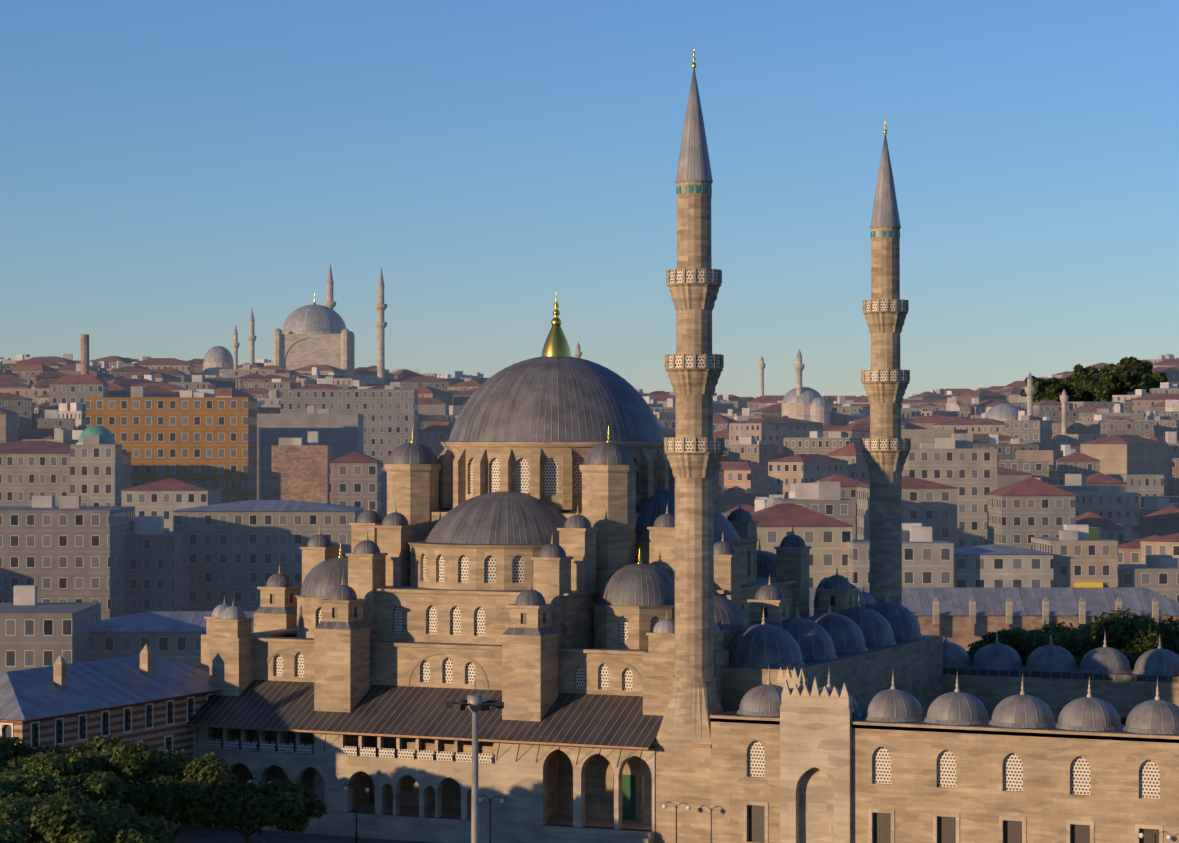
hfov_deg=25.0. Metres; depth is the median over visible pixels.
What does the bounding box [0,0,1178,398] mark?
sky
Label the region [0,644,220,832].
hunkar kasri
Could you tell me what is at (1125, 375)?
hill tree
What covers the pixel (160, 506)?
city buildings
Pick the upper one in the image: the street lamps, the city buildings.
the city buildings
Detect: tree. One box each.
[0,607,1178,842]
[1020,356,1169,401]
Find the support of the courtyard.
on the ground
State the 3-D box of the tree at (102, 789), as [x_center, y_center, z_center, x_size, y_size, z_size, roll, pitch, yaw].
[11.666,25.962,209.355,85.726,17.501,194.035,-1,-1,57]
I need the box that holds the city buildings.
[0,264,1178,673]
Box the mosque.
[185,49,910,842]
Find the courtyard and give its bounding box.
[710,590,1178,842]
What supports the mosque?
on the ground
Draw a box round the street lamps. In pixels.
[248,694,1171,842]
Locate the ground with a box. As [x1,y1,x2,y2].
[171,825,435,842]

